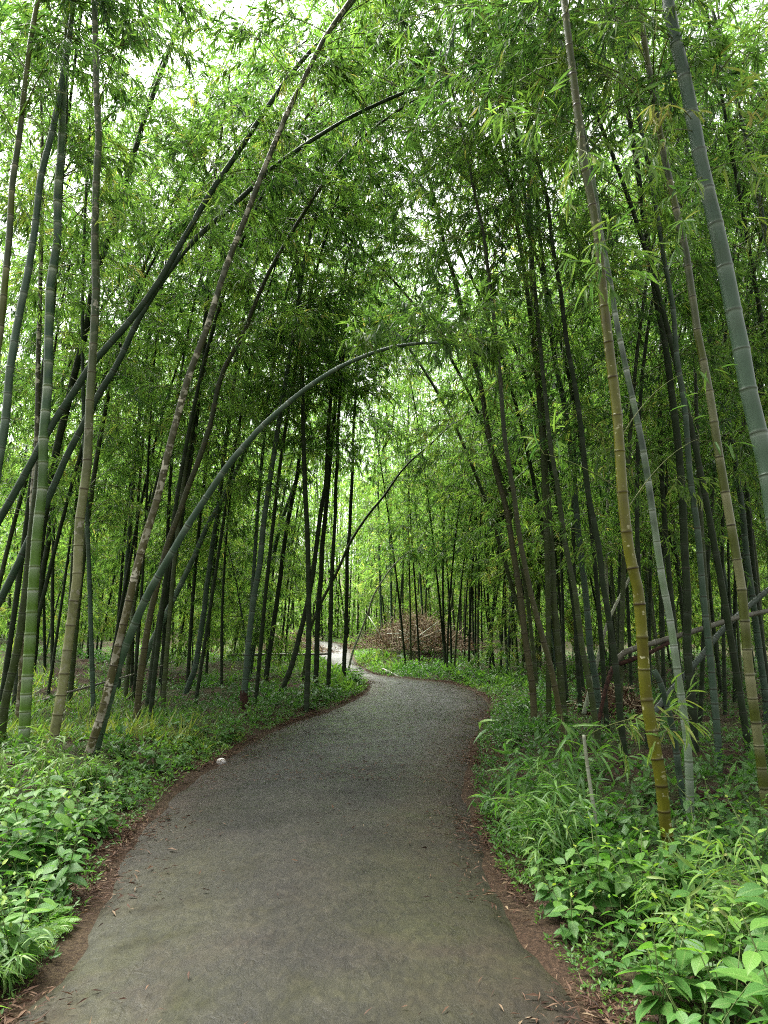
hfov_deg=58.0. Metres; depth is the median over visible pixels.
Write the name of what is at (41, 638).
bamboo
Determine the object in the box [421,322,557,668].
bamboo
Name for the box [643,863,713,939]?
broadleaf plant
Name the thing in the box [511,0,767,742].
bamboo
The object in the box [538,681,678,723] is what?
brush heap
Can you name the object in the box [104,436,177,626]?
bamboo
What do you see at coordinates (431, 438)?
bamboo
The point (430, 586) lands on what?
bamboo
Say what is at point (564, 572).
bamboo
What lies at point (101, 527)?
bamboo
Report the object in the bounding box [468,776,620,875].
young bamboo plant
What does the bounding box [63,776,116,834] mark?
broadleaf plant
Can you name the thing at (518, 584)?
bamboo
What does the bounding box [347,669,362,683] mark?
broadleaf plant
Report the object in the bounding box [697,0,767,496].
bamboo
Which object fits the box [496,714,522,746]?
broadleaf plant
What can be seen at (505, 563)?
bamboo
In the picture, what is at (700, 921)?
bamboo grass plant
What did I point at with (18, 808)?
bamboo grass plant
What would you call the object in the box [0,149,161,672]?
bamboo
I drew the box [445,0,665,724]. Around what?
bamboo
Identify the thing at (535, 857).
bamboo grass plant
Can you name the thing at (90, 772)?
bamboo grass plant
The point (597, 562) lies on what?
bamboo
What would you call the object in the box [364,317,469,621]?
bamboo
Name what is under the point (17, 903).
broadleaf plant
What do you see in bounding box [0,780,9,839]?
broadleaf plant
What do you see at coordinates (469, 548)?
bamboo
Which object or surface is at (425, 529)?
bamboo
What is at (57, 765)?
bamboo grass plant
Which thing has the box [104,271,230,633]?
bamboo
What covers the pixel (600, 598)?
bamboo
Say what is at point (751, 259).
bamboo
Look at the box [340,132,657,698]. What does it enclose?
bamboo
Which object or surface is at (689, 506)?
bamboo
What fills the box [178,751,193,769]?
broadleaf plant
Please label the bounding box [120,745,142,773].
broadleaf plant
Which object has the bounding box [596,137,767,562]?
bamboo
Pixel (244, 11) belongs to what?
sky
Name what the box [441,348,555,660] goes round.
bamboo
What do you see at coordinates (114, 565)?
bamboo
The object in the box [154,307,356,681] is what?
bamboo
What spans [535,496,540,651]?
bamboo
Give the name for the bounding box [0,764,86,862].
broadleaf plant
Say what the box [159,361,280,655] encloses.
bamboo
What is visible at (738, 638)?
bamboo
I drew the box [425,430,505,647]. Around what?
bamboo
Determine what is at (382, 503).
bamboo
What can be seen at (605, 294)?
bamboo
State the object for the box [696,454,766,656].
bamboo
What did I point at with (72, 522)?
bamboo
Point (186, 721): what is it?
broadleaf plant
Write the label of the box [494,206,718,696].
bamboo
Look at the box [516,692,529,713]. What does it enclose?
broadleaf plant
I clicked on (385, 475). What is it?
bamboo
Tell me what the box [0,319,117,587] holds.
bamboo
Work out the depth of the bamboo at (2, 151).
12.17 m
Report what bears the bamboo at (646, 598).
on the ground at (72, 942)
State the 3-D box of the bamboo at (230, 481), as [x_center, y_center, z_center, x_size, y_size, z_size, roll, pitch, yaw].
[-2.407,-2.048,12.296,4.366,11.201,4.043,6,-6,-18]
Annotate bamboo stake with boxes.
[582,735,599,834]
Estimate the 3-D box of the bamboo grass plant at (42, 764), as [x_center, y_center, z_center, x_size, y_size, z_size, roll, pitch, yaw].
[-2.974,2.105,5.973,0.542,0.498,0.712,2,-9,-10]
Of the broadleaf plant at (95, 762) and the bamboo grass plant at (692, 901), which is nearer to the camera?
the bamboo grass plant at (692, 901)
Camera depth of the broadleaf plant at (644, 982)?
2.53 m
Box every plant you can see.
[0,746,45,799]
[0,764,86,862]
[0,769,54,840]
[0,777,19,817]
[0,777,27,859]
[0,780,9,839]
[0,805,55,886]
[0,821,20,887]
[0,831,29,886]
[0,862,50,935]
[0,871,21,928]
[0,874,59,974]
[0,885,11,908]
[0,896,16,951]
[0,906,33,951]
[0,918,55,993]
[3,854,55,913]
[6,724,81,780]
[6,787,54,827]
[7,750,99,800]
[9,906,81,946]
[13,915,77,962]
[17,757,82,826]
[24,773,67,857]
[25,831,72,883]
[39,826,95,898]
[46,810,95,861]
[52,796,97,835]
[59,793,102,846]
[62,748,121,790]
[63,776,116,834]
[72,762,115,801]
[77,749,117,796]
[80,751,110,788]
[82,746,106,775]
[82,780,121,837]
[104,753,138,784]
[106,773,143,810]
[107,723,138,759]
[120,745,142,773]
[129,764,152,789]
[131,771,151,798]
[137,726,169,773]
[156,755,179,778]
[164,699,198,739]
[168,731,193,754]
[175,744,190,765]
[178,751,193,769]
[179,719,198,750]
[189,738,208,756]
[197,714,213,739]
[204,737,220,751]
[211,704,246,739]
[213,720,232,745]
[221,702,249,733]
[293,674,318,701]
[300,671,323,692]
[303,689,317,708]
[311,680,329,700]
[318,689,329,705]
[322,677,342,700]
[345,666,367,684]
[347,663,362,679]
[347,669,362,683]
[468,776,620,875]
[473,715,651,825]
[491,706,509,727]
[491,797,583,833]
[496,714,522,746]
[499,813,552,868]
[509,810,555,857]
[513,769,588,851]
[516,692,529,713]
[520,837,592,890]
[525,850,587,918]
[544,804,588,868]
[546,788,587,833]
[546,880,603,944]
[560,815,630,927]
[562,708,582,730]
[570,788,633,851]
[585,789,610,822]
[586,672,710,778]
[587,918,643,990]
[590,743,612,776]
[593,827,679,923]
[601,894,647,954]
[613,862,712,940]
[614,913,714,1023]
[625,873,738,972]
[632,765,655,802]
[642,932,693,1004]
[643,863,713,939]
[643,887,745,1011]
[648,838,754,924]
[654,820,726,908]
[657,964,767,1023]
[661,892,739,956]
[662,828,741,888]
[671,766,740,840]
[671,801,720,869]
[673,828,767,968]
[687,933,767,1023]
[691,859,766,922]
[702,880,763,928]
[704,792,755,858]
[710,895,767,1023]
[712,835,767,886]
[719,795,767,869]
[727,916,767,991]
[729,826,767,952]
[735,862,767,907]
[736,794,767,844]
[743,876,767,1023]
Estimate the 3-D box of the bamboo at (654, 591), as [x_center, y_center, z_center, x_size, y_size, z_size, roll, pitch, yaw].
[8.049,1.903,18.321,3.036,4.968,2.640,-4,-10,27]
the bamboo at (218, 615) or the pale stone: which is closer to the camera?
the pale stone
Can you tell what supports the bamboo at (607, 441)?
on the ground at (72, 942)
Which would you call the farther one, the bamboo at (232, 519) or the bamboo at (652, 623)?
the bamboo at (232, 519)
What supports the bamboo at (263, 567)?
on the ground at (72, 942)
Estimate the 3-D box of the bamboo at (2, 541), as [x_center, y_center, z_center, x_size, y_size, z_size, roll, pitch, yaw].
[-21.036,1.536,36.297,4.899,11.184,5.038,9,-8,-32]
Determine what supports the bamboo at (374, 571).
on the ground at (72, 942)
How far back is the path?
3.63 m
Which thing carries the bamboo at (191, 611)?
on the ground at (72, 942)
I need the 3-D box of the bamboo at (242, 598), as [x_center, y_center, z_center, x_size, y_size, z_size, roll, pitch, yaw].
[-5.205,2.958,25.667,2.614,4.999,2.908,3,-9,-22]
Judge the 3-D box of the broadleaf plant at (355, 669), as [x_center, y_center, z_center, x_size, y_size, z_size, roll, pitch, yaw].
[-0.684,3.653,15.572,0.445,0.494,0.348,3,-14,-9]
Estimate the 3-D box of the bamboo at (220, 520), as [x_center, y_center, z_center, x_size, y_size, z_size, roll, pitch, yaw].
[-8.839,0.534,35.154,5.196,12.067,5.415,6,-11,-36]
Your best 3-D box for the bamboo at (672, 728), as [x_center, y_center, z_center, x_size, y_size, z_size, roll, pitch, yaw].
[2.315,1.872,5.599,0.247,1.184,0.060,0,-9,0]
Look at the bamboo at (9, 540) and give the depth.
12.82 m
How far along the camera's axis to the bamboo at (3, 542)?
38.30 m
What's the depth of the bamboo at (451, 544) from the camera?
20.49 m
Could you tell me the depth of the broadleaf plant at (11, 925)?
2.94 m
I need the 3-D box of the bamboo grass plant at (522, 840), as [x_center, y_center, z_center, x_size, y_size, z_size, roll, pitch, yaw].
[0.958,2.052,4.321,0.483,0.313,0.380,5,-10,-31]
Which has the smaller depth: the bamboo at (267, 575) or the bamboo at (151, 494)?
the bamboo at (267, 575)
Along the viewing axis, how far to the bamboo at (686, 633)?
8.12 m
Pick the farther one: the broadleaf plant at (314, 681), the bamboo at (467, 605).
the bamboo at (467, 605)
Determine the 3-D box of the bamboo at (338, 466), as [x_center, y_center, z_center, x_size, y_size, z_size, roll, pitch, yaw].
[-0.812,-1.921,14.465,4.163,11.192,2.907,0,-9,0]
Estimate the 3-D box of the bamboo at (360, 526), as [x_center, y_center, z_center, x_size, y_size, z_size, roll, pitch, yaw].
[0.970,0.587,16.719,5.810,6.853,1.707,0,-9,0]
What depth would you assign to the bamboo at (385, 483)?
20.30 m
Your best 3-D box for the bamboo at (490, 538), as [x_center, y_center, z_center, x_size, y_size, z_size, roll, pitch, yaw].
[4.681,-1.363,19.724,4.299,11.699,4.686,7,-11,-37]
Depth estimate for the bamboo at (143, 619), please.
22.95 m
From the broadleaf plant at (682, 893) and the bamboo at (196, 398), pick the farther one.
the bamboo at (196, 398)
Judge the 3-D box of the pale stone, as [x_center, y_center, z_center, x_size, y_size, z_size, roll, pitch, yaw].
[-1.702,2.610,7.244,0.099,0.079,0.082,0,-9,0]
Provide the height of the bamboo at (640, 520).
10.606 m
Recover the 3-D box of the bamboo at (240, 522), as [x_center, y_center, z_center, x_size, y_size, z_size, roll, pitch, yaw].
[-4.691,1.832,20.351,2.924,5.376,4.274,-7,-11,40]
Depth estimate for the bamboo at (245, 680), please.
11.60 m
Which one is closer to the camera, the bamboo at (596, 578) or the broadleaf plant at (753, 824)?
the broadleaf plant at (753, 824)
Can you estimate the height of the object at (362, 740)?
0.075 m
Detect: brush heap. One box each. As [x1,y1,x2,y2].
[238,624,340,653]
[320,598,499,652]
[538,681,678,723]
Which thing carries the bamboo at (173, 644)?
on the ground at (72, 942)
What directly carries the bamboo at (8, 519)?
on the ground at (72, 942)
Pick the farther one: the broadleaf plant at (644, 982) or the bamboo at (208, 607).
the bamboo at (208, 607)
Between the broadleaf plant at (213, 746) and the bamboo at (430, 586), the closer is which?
the broadleaf plant at (213, 746)
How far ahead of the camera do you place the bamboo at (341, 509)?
43.46 m
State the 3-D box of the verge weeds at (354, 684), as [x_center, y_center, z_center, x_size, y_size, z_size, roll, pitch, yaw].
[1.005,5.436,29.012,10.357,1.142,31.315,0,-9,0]
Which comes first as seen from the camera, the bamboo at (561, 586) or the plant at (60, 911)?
the plant at (60, 911)
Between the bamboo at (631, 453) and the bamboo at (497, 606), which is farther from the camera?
the bamboo at (497, 606)
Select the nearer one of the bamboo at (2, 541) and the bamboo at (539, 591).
the bamboo at (539, 591)
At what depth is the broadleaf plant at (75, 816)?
4.51 m
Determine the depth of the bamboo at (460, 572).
22.07 m
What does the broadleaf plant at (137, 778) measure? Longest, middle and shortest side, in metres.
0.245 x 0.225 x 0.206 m
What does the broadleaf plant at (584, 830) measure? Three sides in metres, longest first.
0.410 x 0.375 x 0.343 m
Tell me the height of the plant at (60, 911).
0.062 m
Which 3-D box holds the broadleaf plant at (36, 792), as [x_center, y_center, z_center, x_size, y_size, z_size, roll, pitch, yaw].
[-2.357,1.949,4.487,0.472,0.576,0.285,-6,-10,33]
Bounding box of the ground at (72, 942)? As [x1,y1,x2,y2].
[0,568,767,1023]
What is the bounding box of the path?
[17,641,583,1023]
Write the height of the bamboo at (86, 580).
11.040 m
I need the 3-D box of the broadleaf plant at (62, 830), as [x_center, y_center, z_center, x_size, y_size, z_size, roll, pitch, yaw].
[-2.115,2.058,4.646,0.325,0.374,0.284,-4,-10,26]
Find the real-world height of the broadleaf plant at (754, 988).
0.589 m
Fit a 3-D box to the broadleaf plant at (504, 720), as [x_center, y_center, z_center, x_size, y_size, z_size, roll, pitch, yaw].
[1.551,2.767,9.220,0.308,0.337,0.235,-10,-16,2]
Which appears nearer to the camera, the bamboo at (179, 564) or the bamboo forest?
the bamboo at (179, 564)
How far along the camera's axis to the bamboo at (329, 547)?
26.09 m
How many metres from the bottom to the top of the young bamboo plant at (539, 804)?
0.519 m
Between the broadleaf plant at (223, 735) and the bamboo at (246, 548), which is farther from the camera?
the bamboo at (246, 548)
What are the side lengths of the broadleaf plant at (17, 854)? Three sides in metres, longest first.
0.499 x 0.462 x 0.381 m
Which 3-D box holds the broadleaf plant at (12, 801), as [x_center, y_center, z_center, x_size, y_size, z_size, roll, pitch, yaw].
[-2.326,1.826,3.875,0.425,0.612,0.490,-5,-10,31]
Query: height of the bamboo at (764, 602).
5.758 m
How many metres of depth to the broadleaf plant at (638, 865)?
3.44 m
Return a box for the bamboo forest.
[0,311,767,642]
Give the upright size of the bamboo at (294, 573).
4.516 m
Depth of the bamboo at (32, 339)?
9.98 m
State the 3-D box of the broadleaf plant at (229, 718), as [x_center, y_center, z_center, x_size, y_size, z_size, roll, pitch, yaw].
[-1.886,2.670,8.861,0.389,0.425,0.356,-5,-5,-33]
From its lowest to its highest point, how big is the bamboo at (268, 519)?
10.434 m
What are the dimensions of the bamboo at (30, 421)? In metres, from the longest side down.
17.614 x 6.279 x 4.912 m
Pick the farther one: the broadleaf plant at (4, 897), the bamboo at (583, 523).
the bamboo at (583, 523)
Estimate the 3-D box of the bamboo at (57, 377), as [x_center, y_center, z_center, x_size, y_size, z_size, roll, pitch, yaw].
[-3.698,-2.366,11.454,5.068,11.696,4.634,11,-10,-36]
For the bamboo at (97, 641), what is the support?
on the ground at (72, 942)
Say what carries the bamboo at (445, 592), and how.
on the ground at (72, 942)
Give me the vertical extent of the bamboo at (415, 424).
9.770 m
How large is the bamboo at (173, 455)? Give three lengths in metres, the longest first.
14.293 x 5.668 x 4.145 m
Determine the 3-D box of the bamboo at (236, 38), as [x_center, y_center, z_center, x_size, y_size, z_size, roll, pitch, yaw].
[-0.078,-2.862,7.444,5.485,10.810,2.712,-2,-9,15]
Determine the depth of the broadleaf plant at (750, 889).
2.72 m
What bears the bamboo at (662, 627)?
on the ground at (72, 942)
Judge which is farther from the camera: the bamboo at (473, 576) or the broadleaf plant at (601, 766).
the bamboo at (473, 576)
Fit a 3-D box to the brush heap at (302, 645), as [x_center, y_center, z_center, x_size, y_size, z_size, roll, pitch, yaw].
[-3.990,5.201,28.434,5.599,1.393,4.319,0,-9,0]
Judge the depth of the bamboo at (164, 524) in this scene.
27.24 m
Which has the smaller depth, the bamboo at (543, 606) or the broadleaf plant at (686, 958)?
the broadleaf plant at (686, 958)
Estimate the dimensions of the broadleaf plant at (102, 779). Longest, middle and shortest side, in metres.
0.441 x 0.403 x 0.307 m
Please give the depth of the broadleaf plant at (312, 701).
11.13 m
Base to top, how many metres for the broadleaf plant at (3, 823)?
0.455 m
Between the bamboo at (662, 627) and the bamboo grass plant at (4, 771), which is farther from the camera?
the bamboo at (662, 627)
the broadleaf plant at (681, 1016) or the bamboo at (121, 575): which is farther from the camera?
the bamboo at (121, 575)
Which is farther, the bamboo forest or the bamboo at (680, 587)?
the bamboo forest
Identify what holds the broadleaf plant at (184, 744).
on the ground at (72, 942)
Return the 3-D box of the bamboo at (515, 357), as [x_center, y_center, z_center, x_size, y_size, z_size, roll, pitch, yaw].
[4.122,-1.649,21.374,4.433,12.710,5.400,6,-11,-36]
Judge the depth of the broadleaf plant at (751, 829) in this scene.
4.04 m
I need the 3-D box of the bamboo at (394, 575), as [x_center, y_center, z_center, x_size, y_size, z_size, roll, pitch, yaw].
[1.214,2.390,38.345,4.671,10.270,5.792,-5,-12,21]
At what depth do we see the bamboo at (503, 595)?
18.39 m
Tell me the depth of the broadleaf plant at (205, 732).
8.27 m
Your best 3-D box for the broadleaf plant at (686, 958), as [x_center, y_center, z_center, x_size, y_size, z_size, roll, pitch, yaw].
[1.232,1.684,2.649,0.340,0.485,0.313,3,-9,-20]
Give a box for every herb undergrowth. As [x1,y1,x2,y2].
[0,638,383,966]
[393,639,767,998]
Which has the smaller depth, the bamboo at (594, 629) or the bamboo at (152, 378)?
the bamboo at (152, 378)
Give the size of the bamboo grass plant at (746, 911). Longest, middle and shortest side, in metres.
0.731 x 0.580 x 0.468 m
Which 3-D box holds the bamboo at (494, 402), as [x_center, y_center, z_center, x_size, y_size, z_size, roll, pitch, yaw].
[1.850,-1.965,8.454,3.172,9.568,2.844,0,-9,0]
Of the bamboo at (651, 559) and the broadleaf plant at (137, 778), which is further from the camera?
the bamboo at (651, 559)
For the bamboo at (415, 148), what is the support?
on the ground at (72, 942)
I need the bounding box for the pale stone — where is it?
[217,758,225,764]
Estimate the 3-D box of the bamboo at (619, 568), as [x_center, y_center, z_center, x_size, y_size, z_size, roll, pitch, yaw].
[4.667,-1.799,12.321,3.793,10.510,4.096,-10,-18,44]
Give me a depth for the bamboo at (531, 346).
9.00 m
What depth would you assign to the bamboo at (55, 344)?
12.61 m
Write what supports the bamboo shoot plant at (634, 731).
on the ground at (72, 942)
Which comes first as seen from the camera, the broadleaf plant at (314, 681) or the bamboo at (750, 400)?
the bamboo at (750, 400)
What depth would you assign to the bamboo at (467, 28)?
5.69 m
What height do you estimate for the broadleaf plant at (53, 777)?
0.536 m
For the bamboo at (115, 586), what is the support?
on the ground at (72, 942)
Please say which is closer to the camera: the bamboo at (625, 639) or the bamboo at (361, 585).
the bamboo at (625, 639)
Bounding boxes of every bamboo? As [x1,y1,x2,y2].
[0,0,71,194]
[0,0,186,715]
[0,0,187,725]
[0,0,187,747]
[0,0,187,752]
[0,0,199,353]
[0,0,214,481]
[0,0,221,767]
[0,0,253,705]
[0,0,268,712]
[0,0,435,525]
[0,0,609,607]
[0,3,89,514]
[0,17,178,524]
[0,39,214,679]
[0,57,328,632]
[0,74,105,355]
[0,97,174,541]
[0,109,212,452]
[0,112,93,534]
[0,114,144,516]
[0,115,277,588]
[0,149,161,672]
[0,218,194,694]
[0,265,123,644]
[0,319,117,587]
[0,352,78,573]
[0,441,31,624]
[0,449,20,624]
[0,452,25,627]
[0,464,82,652]
[0,465,64,639]
[0,531,69,646]
[1,442,32,573]
[4,172,200,612]
[12,454,145,654]
[18,213,184,570]
[24,152,255,700]
[27,0,211,671]
[33,54,284,687]
[36,661,174,703]
[41,0,323,690]
[46,500,123,654]
[46,538,151,644]
[49,430,110,640]
[51,0,434,707]
[51,259,198,658]
[51,514,160,657]
[52,0,487,722]
[55,331,184,578]
[55,542,107,643]
[59,239,358,700]
[60,224,288,580]
[62,195,306,669]
[66,168,258,622]
[68,355,241,654]
[68,368,183,649]
[73,29,332,695]
[73,279,209,635]
[80,0,456,765]
[87,468,261,666]
[90,361,180,654]
[91,222,316,685]
[91,546,188,636]
[93,274,530,755]
[94,366,222,605]
[95,489,212,643]
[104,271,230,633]
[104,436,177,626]
[109,457,160,635]
[112,94,373,703]
[115,270,290,666]
[116,8,437,682]
[121,122,586,689]
[126,63,285,708]
[128,349,386,698]
[131,0,491,712]
[132,59,465,728]
[136,365,258,654]
[138,490,241,667]
[139,314,285,658]
[139,408,232,656]
[148,351,219,634]
[152,274,331,688]
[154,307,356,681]
[154,421,260,627]
[158,493,286,660]
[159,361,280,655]
[161,0,473,703]
[165,467,282,679]
[171,544,263,653]
[174,507,297,648]
[175,214,316,694]
[175,507,267,660]
[177,441,245,633]
[186,31,393,682]
[199,417,279,652]
[201,70,421,709]
[201,406,340,649]
[202,448,264,618]
[213,530,279,640]
[214,507,328,670]
[215,301,291,652]
[215,518,305,655]
[225,218,538,680]
[227,84,395,712]
[229,653,327,656]
[231,274,414,663]
[235,397,369,591]
[244,171,431,691]
[245,282,420,672]
[245,430,308,625]
[246,512,313,645]
[247,187,389,680]
[252,294,415,663]
[254,159,435,693]
[261,404,350,659]
[267,53,634,703]
[272,141,422,687]
[272,531,352,649]
[283,0,707,728]
[288,225,428,679]
[301,395,538,679]
[307,0,565,727]
[313,343,454,666]
[319,242,435,636]
[321,464,408,638]
[322,0,664,729]
[327,0,626,768]
[330,249,443,629]
[334,475,421,636]
[337,488,397,635]
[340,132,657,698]
[344,291,449,616]
[346,470,426,614]
[347,414,434,646]
[347,539,452,673]
[349,337,495,658]
[354,314,499,621]
[355,310,455,664]
[357,361,472,661]
[361,485,436,616]
[363,0,767,822]
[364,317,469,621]
[370,245,480,612]
[371,443,471,627]
[372,329,516,664]
[374,368,488,665]
[376,488,432,622]
[382,668,397,675]
[384,455,452,623]
[385,492,456,623]
[390,242,519,634]
[396,0,767,817]
[401,266,616,674]
[404,306,552,668]
[404,310,526,665]
[408,0,767,750]
[409,0,653,753]
[410,355,515,666]
[411,0,680,767]
[413,489,466,633]
[414,430,471,644]
[417,359,539,665]
[418,402,474,653]
[420,494,476,626]
[421,316,560,666]
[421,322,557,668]
[421,421,514,657]
[422,0,651,722]
[423,268,600,670]
[423,418,500,652]
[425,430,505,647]
[426,372,500,655]
[427,87,667,695]
[429,383,509,633]
[433,460,496,639]
[434,394,523,652]
[435,317,603,670]
[435,448,486,639]
[440,551,500,641]
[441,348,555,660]
[441,430,498,655]
[444,455,516,638]
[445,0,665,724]
[445,188,649,666]
[446,266,601,559]
[447,351,599,668]
[449,447,507,641]
[449,471,502,652]
[451,563,498,630]
[455,154,733,713]
[455,275,626,668]
[456,291,583,665]
[457,470,614,673]
[460,357,610,661]
[464,326,601,665]
[467,0,745,751]
[467,495,605,675]
[469,342,567,668]
[473,314,560,661]
[473,444,551,632]
[479,0,754,875]
[479,509,533,622]
[481,436,582,666]
[482,325,613,661]
[482,576,543,624]
[483,0,767,533]
[486,0,767,772]
[488,373,606,673]
[492,409,566,654]
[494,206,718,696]
[498,121,747,631]
[499,320,658,663]
[507,506,598,644]
[509,242,718,669]
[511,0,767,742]
[512,159,718,646]
[513,244,688,591]
[513,252,726,700]
[518,160,707,647]
[519,94,767,748]
[519,191,767,654]
[521,0,767,373]
[522,347,603,657]
[525,373,632,592]
[531,297,677,682]
[532,573,564,626]
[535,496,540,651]
[537,28,767,741]
[538,118,691,683]
[545,94,765,683]
[545,574,616,656]
[551,85,767,709]
[552,1,767,722]
[554,0,767,697]
[558,302,716,574]
[560,290,669,587]
[564,518,633,651]
[566,129,767,675]
[570,520,676,654]
[577,503,633,631]
[581,165,767,688]
[581,554,641,714]
[594,0,767,459]
[595,2,767,378]
[595,406,693,667]
[596,117,767,724]
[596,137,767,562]
[596,204,757,693]
[596,560,654,649]
[598,608,767,728]
[599,526,682,659]
[602,330,765,664]
[603,83,767,714]
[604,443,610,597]
[607,72,767,459]
[612,18,767,637]
[612,540,666,642]
[613,537,699,647]
[615,506,729,655]
[617,215,767,646]
[622,290,721,665]
[641,68,767,683]
[641,168,767,599]
[641,508,736,673]
[642,544,733,648]
[648,350,767,671]
[648,517,732,652]
[651,669,685,812]
[654,587,767,714]
[655,329,767,546]
[657,272,767,698]
[664,263,767,701]
[665,476,767,669]
[671,246,767,689]
[671,548,751,656]
[679,391,767,645]
[680,2,767,412]
[687,335,767,580]
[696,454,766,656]
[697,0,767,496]
[714,228,767,524]
[732,532,767,660]
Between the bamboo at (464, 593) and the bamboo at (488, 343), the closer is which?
the bamboo at (488, 343)
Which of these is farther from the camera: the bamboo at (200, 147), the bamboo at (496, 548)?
the bamboo at (496, 548)
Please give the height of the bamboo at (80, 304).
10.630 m
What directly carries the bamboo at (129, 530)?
on the ground at (72, 942)
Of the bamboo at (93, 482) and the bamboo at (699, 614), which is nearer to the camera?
the bamboo at (93, 482)
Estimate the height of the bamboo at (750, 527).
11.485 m
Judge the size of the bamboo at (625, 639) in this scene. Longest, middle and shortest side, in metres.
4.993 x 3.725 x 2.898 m
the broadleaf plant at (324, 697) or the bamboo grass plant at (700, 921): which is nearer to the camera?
the bamboo grass plant at (700, 921)
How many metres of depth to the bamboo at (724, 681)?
10.70 m
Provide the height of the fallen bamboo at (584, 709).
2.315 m
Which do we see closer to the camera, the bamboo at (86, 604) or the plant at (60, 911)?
the plant at (60, 911)
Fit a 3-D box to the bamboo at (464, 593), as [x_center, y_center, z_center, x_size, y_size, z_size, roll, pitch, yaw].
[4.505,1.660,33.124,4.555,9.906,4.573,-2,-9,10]
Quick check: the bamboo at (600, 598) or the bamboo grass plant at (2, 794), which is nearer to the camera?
the bamboo grass plant at (2, 794)
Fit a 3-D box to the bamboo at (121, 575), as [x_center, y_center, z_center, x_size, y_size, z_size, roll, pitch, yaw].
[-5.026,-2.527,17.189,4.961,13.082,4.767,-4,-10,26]
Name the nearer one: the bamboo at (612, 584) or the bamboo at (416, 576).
the bamboo at (612, 584)
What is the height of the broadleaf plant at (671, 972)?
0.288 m
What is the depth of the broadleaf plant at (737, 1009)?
2.41 m
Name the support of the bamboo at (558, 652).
on the ground at (72, 942)
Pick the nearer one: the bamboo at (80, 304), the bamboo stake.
the bamboo stake
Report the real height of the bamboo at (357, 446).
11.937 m
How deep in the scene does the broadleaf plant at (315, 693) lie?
12.25 m
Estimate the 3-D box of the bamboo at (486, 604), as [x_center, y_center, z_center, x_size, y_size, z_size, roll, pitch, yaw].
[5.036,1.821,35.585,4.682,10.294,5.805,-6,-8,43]
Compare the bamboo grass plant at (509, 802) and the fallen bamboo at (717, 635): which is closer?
the bamboo grass plant at (509, 802)
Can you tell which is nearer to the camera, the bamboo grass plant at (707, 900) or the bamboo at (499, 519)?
the bamboo grass plant at (707, 900)
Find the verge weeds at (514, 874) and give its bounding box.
[0,678,764,1023]
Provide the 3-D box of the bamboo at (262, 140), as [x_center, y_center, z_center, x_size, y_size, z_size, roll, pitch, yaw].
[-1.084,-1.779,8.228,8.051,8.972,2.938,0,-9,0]
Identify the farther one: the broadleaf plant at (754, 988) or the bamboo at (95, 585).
the bamboo at (95, 585)
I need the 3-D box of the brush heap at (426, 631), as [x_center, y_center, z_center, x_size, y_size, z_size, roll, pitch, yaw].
[1.243,3.678,22.878,6.651,1.972,6.236,5,-10,-28]
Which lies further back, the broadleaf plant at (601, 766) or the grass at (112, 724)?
the grass at (112, 724)
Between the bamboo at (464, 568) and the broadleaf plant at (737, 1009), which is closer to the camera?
the broadleaf plant at (737, 1009)
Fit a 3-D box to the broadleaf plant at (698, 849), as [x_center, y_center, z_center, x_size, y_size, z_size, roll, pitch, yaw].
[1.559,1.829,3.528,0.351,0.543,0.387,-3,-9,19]
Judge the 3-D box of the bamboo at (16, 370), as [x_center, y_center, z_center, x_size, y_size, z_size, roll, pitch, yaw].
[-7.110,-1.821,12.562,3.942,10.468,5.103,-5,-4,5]
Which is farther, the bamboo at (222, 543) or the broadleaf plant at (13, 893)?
the bamboo at (222, 543)
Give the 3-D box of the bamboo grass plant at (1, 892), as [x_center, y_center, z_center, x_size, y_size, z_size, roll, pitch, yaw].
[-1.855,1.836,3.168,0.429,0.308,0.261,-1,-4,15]
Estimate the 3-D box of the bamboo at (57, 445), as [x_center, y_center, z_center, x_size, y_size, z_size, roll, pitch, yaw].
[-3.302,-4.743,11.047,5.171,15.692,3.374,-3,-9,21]
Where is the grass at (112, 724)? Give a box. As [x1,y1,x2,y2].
[0,641,426,750]
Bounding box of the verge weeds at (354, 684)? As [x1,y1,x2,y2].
[196,632,638,693]
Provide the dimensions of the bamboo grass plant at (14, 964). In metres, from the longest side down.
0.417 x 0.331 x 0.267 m
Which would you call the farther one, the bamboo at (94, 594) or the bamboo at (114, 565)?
the bamboo at (94, 594)
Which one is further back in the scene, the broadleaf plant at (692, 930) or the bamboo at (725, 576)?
the bamboo at (725, 576)
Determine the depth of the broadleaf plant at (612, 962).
2.87 m
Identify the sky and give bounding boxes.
[0,0,767,568]
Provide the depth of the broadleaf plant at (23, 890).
3.52 m
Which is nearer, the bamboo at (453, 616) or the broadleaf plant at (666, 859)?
the broadleaf plant at (666, 859)
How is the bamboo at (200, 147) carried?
on the ground at (72, 942)
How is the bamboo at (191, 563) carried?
on the ground at (72, 942)
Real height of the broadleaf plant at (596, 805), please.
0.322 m
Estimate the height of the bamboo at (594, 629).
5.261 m
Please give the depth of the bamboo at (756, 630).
9.87 m
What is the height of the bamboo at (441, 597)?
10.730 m
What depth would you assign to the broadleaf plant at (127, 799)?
5.46 m
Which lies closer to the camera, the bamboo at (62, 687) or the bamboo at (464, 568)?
the bamboo at (62, 687)

